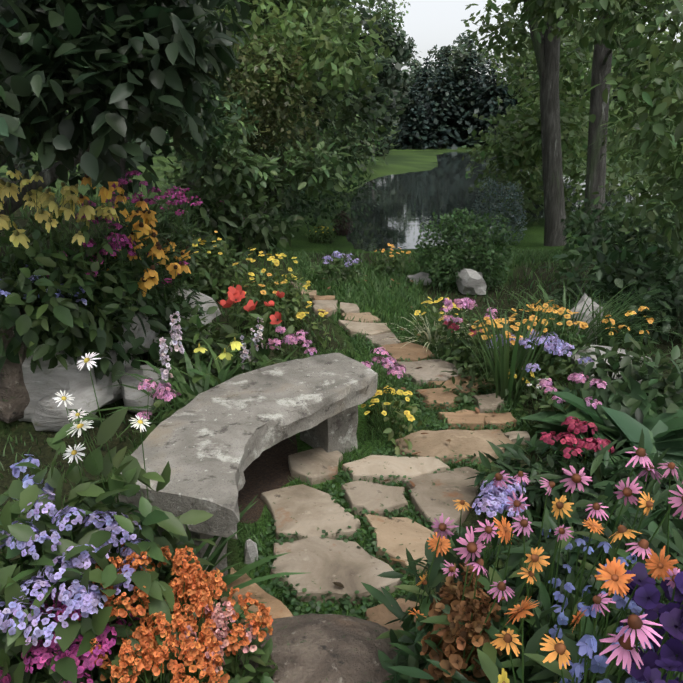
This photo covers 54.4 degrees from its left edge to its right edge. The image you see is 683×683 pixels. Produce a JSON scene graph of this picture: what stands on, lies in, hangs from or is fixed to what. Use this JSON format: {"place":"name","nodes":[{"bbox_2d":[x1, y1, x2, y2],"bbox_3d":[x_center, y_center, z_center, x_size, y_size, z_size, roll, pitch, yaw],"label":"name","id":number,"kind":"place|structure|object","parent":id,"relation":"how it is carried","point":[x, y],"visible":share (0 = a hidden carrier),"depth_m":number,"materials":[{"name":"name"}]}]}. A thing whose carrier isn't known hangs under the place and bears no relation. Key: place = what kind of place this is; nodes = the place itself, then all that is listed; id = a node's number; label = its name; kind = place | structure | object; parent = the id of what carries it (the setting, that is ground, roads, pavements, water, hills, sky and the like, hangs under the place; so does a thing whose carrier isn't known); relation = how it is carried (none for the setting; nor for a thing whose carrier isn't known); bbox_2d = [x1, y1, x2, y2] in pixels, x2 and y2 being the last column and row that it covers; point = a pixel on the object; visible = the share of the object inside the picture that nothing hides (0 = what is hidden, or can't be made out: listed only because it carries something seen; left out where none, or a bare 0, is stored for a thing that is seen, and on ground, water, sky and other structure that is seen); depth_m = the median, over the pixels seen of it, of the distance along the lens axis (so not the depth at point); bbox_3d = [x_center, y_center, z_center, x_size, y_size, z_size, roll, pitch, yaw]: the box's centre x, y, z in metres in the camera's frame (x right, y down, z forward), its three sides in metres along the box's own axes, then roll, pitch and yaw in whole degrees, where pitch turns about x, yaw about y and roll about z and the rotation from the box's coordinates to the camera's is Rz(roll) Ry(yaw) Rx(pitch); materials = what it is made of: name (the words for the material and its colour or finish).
{"place":"outdoors","nodes":[
{"label":"outdoors","id":0,"kind":"place"},
{"bbox_2d":[121,364,166,413],"bbox_3d":[-1.293,0.307,4.325,0.325,0.298,0.296,-1,18,-2],"label":"rock","id":1,"kind":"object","parent":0,"point":[130,396],"depth_m":4.23,"materials":[{"name":"grey stone"}]},
{"bbox_2d":[0,85,682,655],"bbox_3d":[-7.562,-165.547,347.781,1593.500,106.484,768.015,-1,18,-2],"label":"ground","id":2,"kind":"structure","parent":0,"point":[400,161],"depth_m":6.35,"materials":[{"name":"green plant"}]},
{"bbox_2d":[0,308,29,422],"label":"rock","id":3,"kind":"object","parent":2,"relation":"on","point":[14,398],"depth_m":3.88,"materials":[{"name":"grey stone"}]},
{"bbox_2d":[19,330,95,421],"bbox_3d":[-1.781,0.185,4.155,0.537,0.555,0.485,-1,18,-2],"label":"rock","id":4,"kind":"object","parent":2,"relation":"on","point":[40,384],"depth_m":3.98,"materials":[{"name":"grey stone"}]},
{"bbox_2d":[31,366,113,431],"bbox_3d":[-1.663,0.328,4.089,0.409,0.378,0.410,5,19,14],"label":"rock","id":5,"kind":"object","parent":2,"relation":"on","point":[49,415],"depth_m":3.98,"materials":[{"name":"grey stone"}]},
{"bbox_2d":[102,350,136,404],"bbox_3d":[-1.580,0.170,4.400,0.411,0.420,0.486,-1,18,-2],"label":"rock","id":6,"kind":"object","parent":2,"relation":"on","point":[117,393],"depth_m":4.33,"materials":[{"name":"grey stone"}]},
{"bbox_2d":[109,299,159,354],"bbox_3d":[-1.541,-0.145,4.621,0.521,0.337,0.660,-1,18,-2],"label":"rock","id":7,"kind":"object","parent":2,"relation":"on","point":[138,332],"depth_m":4.41,"materials":[{"name":"grey stone"}]},
{"bbox_2d":[161,288,220,341],"bbox_3d":[-1.375,-0.253,5.660,0.667,0.454,0.618,-1,18,-2],"label":"rock","id":8,"kind":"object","parent":2,"relation":"on","point":[210,317],"depth_m":5.55,"materials":[{"name":"grey stone"}]},
{"bbox_2d":[116,353,377,586],"bbox_3d":[-0.381,0.548,3.332,0.743,0.535,1.756,7,19,21],"label":"stone bench","id":9,"kind":"object","parent":2,"relation":"on","point":[211,445],"visible":0.81,"depth_m":3.09,"materials":[{"name":"stone"}]},
{"bbox_2d":[244,539,257,563],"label":"rock","id":10,"kind":"object","parent":2,"relation":"on","point":[250,552],"visible":0.94,"depth_m":2.80,"materials":[{"name":"grey stone"}]},
{"bbox_2d":[238,434,297,523],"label":"mulch soil","id":11,"kind":"structure","parent":2,"relation":"on","point":[266,470],"depth_m":3.51,"materials":[{"name":"brown soil"}]},
{"bbox_2d":[235,613,398,682],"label":"boulder","id":12,"kind":"object","parent":2,"relation":"on","point":[323,648],"visible":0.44,"depth_m":2.17,"materials":[{"name":"grey stone"}]},
{"bbox_2d":[0,0,671,256],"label":"tree trunks","id":13,"kind":"object","parent":2,"relation":"on","point":[547,53],"visible":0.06,"depth_m":14.30,"materials":[{"name":"brown plant"}]},
{"bbox_2d":[0,0,682,682],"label":"plant leaves","id":14,"kind":"object","parent":2,"relation":"on","point":[174,74],"visible":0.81,"depth_m":4.24,"materials":[{"name":"green plant"}]},
{"bbox_2d":[0,177,682,682],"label":"flower stems","id":15,"kind":"object","parent":2,"relation":"on","point":[604,621],"visible":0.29,"depth_m":2.01,"materials":[{"name":"plant"}]},
{"bbox_2d":[0,167,682,682],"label":"flowers","id":16,"kind":"object","parent":15,"relation":"attached to","point":[198,589],"visible":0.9,"depth_m":1.86,"materials":[{"name":"multicoloured plant"}]},
{"bbox_2d":[24,0,682,170],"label":"forest foliage","id":17,"kind":"object","parent":2,"relation":"on","point":[415,90],"visible":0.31,"depth_m":78.75,"materials":[{"name":"green plant"}]},
{"bbox_2d":[219,282,529,638],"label":"path stones","id":18,"kind":"object","parent":2,"relation":"on","point":[308,514],"visible":0.65,"depth_m":3.24,"materials":[{"name":"beige stone"}]},
{"bbox_2d":[406,272,431,284],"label":"rock","id":19,"kind":"object","parent":2,"relation":"on","point":[423,275],"visible":0.62,"depth_m":7.78,"materials":[{"name":"grey stone"}]},
{"bbox_2d":[455,268,486,294],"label":"path rock","id":20,"kind":"object","parent":2,"relation":"on","point":[471,281],"visible":0.94,"depth_m":7.26,"materials":[{"name":"grey stone"}]},
{"bbox_2d":[567,293,603,344],"bbox_3d":[1.950,-0.141,5.349,0.257,0.476,0.248,-1,18,-2],"label":"bed rock","id":21,"kind":"object","parent":2,"relation":"on","point":[580,304],"visible":0.19,"depth_m":5.25,"materials":[{"name":"grey stone"}]},
{"bbox_2d":[571,345,652,383],"bbox_3d":[1.985,0.159,4.875,0.652,0.239,0.373,-1,18,-2],"label":"bed rock","id":22,"kind":"object","parent":2,"relation":"on","point":[577,355],"visible":0.19,"depth_m":4.79,"materials":[{"name":"grey stone"}]},
{"bbox_2d":[232,0,681,82],"label":"sky","id":23,"kind":"structure","parent":0,"point":[430,23],"materials":[{"name":"white"}]},
{"bbox_2d":[330,151,677,250],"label":"pond water","id":24,"kind":"structure","parent":0,"point":[445,184],"depth_m":25.52,"materials":[{"name":"grey liquid"}]}
]}

